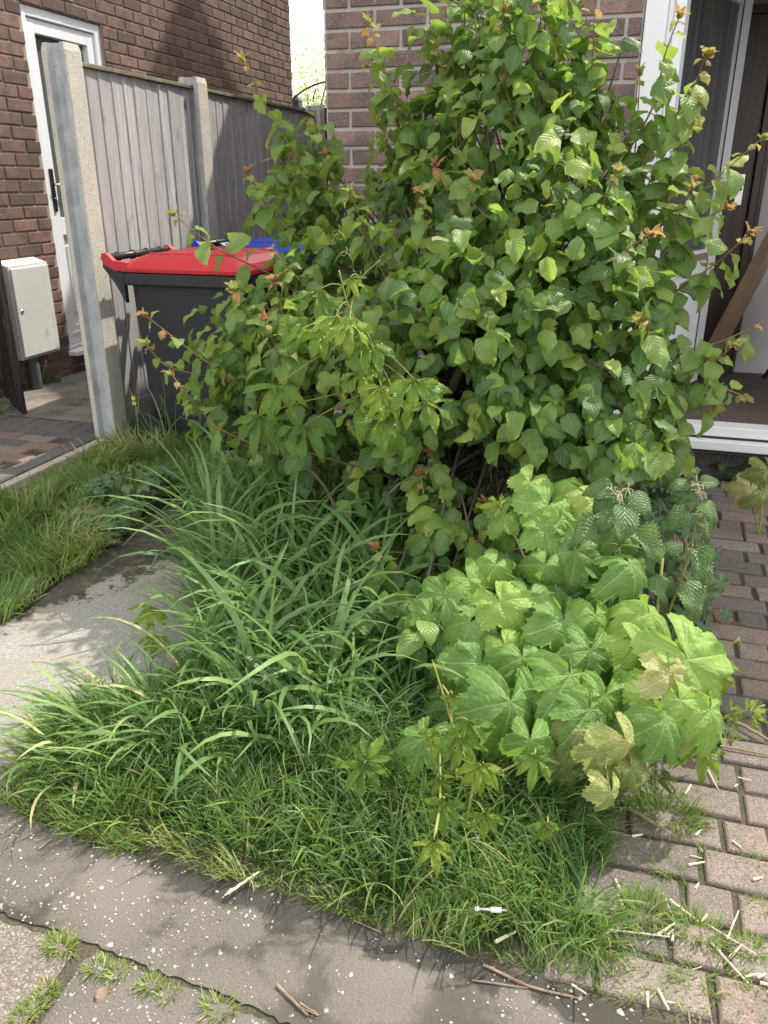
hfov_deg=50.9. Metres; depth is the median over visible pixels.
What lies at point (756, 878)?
straw stalk
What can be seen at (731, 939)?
straw stalk
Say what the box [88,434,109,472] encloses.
young shrub shoot
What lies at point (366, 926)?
twig
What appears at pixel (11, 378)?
old timber fence
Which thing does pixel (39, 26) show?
door
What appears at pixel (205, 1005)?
grass tuft
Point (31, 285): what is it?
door
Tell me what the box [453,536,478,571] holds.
young shrub shoot
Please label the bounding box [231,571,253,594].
young shrub shoot
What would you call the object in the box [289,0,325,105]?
sky
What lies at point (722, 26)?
porch door
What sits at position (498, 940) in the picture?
wood chip
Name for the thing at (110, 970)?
grass tuft
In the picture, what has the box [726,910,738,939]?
straw stalk
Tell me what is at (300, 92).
wire hoop
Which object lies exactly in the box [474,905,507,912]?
metal bolt
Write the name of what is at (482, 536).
young shrub shoot
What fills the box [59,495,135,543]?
weed
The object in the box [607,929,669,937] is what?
straw stalk
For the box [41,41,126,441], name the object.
fence post
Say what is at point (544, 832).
creeper
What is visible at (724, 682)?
creeper
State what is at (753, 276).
leaning plank
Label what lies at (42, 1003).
grass tuft
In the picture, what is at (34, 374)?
service pipe
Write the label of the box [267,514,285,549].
young shrub shoot
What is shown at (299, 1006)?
twig
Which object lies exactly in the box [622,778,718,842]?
grass tuft
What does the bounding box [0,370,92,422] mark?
side path
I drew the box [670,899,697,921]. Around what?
straw stalk
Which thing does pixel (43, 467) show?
kerb edging
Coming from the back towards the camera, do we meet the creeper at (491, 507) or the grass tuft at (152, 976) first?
the creeper at (491, 507)
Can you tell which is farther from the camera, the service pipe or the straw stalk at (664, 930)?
the service pipe
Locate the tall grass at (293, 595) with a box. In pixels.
[61,405,486,810]
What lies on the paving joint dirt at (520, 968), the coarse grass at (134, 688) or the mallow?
the mallow
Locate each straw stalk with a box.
[571,983,586,993]
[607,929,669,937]
[646,991,648,1007]
[656,988,669,1010]
[657,922,675,934]
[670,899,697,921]
[688,861,704,865]
[706,923,756,954]
[707,770,718,790]
[710,942,748,982]
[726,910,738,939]
[744,973,760,977]
[752,876,762,880]
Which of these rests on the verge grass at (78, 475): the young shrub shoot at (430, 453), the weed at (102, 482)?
the weed at (102, 482)
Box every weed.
[0,400,16,413]
[42,370,62,384]
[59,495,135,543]
[84,464,164,508]
[144,465,181,495]
[578,753,676,812]
[707,460,767,485]
[722,717,727,729]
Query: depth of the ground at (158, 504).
2.77 m
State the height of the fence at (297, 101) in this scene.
2.160 m
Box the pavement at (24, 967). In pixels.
[0,920,72,1023]
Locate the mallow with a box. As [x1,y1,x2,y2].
[396,464,733,811]
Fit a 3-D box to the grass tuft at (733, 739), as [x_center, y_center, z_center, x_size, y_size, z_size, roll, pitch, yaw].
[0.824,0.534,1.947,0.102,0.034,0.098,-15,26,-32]
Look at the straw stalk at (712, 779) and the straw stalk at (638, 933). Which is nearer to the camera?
the straw stalk at (638, 933)
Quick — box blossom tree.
[290,30,325,107]
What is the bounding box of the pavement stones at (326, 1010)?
[0,808,640,1023]
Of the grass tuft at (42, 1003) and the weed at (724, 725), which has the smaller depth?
the grass tuft at (42, 1003)
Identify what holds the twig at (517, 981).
on the pavement at (410, 990)
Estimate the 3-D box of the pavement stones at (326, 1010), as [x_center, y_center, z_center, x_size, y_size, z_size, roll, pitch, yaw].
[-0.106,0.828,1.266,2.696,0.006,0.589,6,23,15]
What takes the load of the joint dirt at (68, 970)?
on the ground at (158, 504)
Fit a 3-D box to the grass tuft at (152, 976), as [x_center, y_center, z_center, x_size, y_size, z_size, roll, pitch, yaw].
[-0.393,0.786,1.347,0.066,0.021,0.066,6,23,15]
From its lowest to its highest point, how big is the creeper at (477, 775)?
0.264 m
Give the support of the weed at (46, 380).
on the side path at (66, 398)
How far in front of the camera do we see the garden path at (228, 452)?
3.95 m
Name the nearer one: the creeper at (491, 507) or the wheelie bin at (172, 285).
the creeper at (491, 507)
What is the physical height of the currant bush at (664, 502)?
0.528 m
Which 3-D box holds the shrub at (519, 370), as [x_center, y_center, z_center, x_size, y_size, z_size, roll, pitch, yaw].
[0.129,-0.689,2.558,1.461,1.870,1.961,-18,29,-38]
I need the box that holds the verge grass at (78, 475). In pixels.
[0,419,228,627]
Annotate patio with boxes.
[0,415,94,483]
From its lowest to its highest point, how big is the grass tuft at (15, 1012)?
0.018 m
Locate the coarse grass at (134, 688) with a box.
[0,638,222,827]
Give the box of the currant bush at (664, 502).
[632,445,739,639]
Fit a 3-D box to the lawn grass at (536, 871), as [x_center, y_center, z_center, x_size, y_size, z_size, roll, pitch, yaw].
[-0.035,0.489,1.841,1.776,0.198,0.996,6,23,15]
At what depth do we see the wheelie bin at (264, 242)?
4.36 m
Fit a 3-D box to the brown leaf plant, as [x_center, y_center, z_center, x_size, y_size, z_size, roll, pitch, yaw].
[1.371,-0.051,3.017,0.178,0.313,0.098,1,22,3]
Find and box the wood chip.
[494,930,515,943]
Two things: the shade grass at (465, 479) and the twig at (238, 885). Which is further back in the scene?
the shade grass at (465, 479)
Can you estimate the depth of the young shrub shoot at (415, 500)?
2.29 m
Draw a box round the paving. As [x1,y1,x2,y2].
[544,477,767,1023]
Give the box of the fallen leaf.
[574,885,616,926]
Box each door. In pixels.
[10,264,59,357]
[19,3,102,348]
[646,0,753,398]
[703,3,767,372]
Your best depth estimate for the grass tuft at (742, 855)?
1.60 m
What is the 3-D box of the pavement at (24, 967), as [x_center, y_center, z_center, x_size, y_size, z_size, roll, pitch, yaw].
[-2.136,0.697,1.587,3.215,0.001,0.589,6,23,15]
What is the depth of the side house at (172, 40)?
5.46 m
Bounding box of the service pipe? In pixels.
[26,357,42,389]
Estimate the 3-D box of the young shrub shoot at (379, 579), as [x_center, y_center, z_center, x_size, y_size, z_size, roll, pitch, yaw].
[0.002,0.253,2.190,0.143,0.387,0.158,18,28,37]
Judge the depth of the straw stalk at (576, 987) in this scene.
1.33 m
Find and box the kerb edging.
[0,439,105,494]
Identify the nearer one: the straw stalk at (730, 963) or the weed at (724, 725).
the straw stalk at (730, 963)
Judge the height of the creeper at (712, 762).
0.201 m
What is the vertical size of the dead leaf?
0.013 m
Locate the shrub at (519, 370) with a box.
[133,0,767,681]
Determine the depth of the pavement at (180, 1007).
1.32 m
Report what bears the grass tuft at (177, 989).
on the pavement at (180, 1007)
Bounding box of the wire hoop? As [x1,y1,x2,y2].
[292,81,324,105]
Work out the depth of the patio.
4.18 m
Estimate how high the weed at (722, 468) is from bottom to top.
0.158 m
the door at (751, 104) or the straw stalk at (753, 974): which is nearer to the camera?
the straw stalk at (753, 974)
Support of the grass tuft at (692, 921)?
on the paving
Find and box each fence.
[0,258,26,412]
[82,62,202,424]
[207,89,315,246]
[292,96,327,188]
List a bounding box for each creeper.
[127,602,168,657]
[231,224,453,465]
[332,733,392,805]
[410,660,558,879]
[476,493,531,595]
[527,816,559,845]
[663,698,767,785]
[720,637,741,697]
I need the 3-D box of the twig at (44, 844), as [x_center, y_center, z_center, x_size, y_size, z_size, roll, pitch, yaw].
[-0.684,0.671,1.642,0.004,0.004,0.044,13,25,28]
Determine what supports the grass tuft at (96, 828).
on the joint dirt at (68, 970)
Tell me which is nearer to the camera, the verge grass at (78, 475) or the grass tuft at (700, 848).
the grass tuft at (700, 848)
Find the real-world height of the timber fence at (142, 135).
1.757 m
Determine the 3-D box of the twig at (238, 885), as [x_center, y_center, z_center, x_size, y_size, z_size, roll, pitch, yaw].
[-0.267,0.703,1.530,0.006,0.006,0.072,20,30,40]
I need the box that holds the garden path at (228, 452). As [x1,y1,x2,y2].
[215,448,284,479]
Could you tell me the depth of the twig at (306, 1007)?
1.31 m
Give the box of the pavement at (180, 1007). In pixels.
[42,953,271,1023]
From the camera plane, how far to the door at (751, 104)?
4.22 m
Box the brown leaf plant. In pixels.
[723,456,767,533]
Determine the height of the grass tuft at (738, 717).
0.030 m
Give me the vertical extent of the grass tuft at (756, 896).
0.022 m
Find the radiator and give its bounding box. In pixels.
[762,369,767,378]
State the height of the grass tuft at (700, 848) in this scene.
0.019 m
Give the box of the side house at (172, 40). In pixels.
[0,0,292,397]
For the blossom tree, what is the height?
3.510 m
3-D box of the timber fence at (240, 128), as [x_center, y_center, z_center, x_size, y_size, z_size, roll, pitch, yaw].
[-0.835,-1.970,5.798,0.088,1.757,1.870,6,23,15]
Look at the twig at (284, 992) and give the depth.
1.33 m
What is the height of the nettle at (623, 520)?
0.607 m
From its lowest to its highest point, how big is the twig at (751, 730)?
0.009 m
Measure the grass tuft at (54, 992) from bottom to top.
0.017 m
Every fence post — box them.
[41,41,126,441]
[178,76,218,246]
[305,105,326,195]
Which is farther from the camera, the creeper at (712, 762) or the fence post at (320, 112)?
the fence post at (320, 112)
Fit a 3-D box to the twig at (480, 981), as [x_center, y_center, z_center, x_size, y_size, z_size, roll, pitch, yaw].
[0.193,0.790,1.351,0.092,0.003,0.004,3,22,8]
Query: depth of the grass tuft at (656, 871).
1.57 m
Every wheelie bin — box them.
[101,244,289,444]
[192,237,332,409]
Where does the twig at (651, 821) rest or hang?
on the grass tuft at (694, 812)
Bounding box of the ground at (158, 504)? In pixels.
[0,424,474,870]
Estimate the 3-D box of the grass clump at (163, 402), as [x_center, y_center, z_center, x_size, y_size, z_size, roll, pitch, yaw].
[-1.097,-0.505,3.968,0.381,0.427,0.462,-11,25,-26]
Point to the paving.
(730, 872)
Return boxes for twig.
[38,834,56,849]
[227,871,258,894]
[275,983,308,1016]
[296,1004,317,1015]
[299,1002,318,1015]
[354,920,380,932]
[472,979,526,988]
[483,964,576,998]
[628,807,676,837]
[720,745,767,755]
[724,715,767,740]
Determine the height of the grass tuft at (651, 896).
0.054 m
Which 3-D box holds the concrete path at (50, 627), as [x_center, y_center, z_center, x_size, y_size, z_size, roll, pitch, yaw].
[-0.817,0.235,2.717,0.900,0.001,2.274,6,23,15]
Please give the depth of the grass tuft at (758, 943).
1.42 m
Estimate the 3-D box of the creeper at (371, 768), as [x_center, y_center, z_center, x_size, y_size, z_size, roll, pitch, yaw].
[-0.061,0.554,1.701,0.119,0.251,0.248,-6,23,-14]
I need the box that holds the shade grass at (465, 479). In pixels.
[419,409,552,529]
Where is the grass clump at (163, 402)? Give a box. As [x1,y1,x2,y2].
[120,372,183,457]
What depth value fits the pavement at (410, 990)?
1.42 m
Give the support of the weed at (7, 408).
on the side path at (66, 398)
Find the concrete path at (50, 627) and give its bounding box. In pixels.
[0,481,229,787]
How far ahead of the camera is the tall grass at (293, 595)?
2.04 m
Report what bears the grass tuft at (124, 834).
on the pavement at (410, 990)
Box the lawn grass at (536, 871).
[0,607,767,1023]
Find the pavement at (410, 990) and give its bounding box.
[0,800,670,1023]
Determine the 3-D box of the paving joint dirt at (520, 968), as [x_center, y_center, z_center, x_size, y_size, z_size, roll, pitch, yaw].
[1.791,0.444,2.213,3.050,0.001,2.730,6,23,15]
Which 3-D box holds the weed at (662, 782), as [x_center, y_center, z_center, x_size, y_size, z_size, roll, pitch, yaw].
[0.496,0.561,1.808,0.302,0.095,0.260,6,23,15]
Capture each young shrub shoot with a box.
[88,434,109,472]
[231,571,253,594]
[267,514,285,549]
[364,540,400,602]
[405,464,447,578]
[419,446,465,559]
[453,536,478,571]
[460,494,508,559]
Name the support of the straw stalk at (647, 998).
on the paving
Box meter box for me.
[1,257,59,360]
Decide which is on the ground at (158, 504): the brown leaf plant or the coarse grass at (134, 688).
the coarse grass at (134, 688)
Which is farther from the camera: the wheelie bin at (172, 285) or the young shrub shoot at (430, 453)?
the wheelie bin at (172, 285)
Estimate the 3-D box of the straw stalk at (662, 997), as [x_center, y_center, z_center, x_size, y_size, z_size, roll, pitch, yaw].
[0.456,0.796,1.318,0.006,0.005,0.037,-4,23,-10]
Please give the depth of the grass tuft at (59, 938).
1.42 m
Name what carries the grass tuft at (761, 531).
on the paving
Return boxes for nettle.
[567,471,669,607]
[661,467,719,622]
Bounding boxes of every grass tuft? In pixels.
[4,998,40,1023]
[18,990,54,1019]
[29,975,62,1003]
[34,923,85,964]
[74,816,112,849]
[74,949,117,984]
[93,820,145,860]
[97,955,136,985]
[129,966,167,1000]
[149,978,183,1009]
[196,984,250,1023]
[608,877,690,938]
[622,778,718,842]
[645,851,690,886]
[655,896,735,959]
[694,841,718,858]
[717,723,747,743]
[721,926,767,965]
[722,706,753,724]
[737,846,766,866]
[739,890,767,918]
[753,526,767,535]
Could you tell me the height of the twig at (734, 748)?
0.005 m
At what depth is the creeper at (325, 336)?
2.07 m
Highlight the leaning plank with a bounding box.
[702,231,767,362]
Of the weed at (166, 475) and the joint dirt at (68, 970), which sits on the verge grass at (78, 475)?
the weed at (166, 475)
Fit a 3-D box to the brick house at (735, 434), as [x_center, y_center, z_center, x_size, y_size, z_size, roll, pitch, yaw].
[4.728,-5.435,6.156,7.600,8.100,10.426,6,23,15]
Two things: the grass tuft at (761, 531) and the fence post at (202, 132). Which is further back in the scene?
the fence post at (202, 132)
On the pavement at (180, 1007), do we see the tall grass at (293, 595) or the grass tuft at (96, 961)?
the grass tuft at (96, 961)
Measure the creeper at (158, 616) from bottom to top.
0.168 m
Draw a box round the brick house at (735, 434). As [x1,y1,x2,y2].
[323,0,767,481]
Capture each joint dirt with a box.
[0,775,378,1023]
[361,483,767,1023]
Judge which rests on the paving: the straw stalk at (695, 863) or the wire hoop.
the straw stalk at (695, 863)
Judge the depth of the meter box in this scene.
4.98 m
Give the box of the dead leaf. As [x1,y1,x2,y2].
[95,987,111,1001]

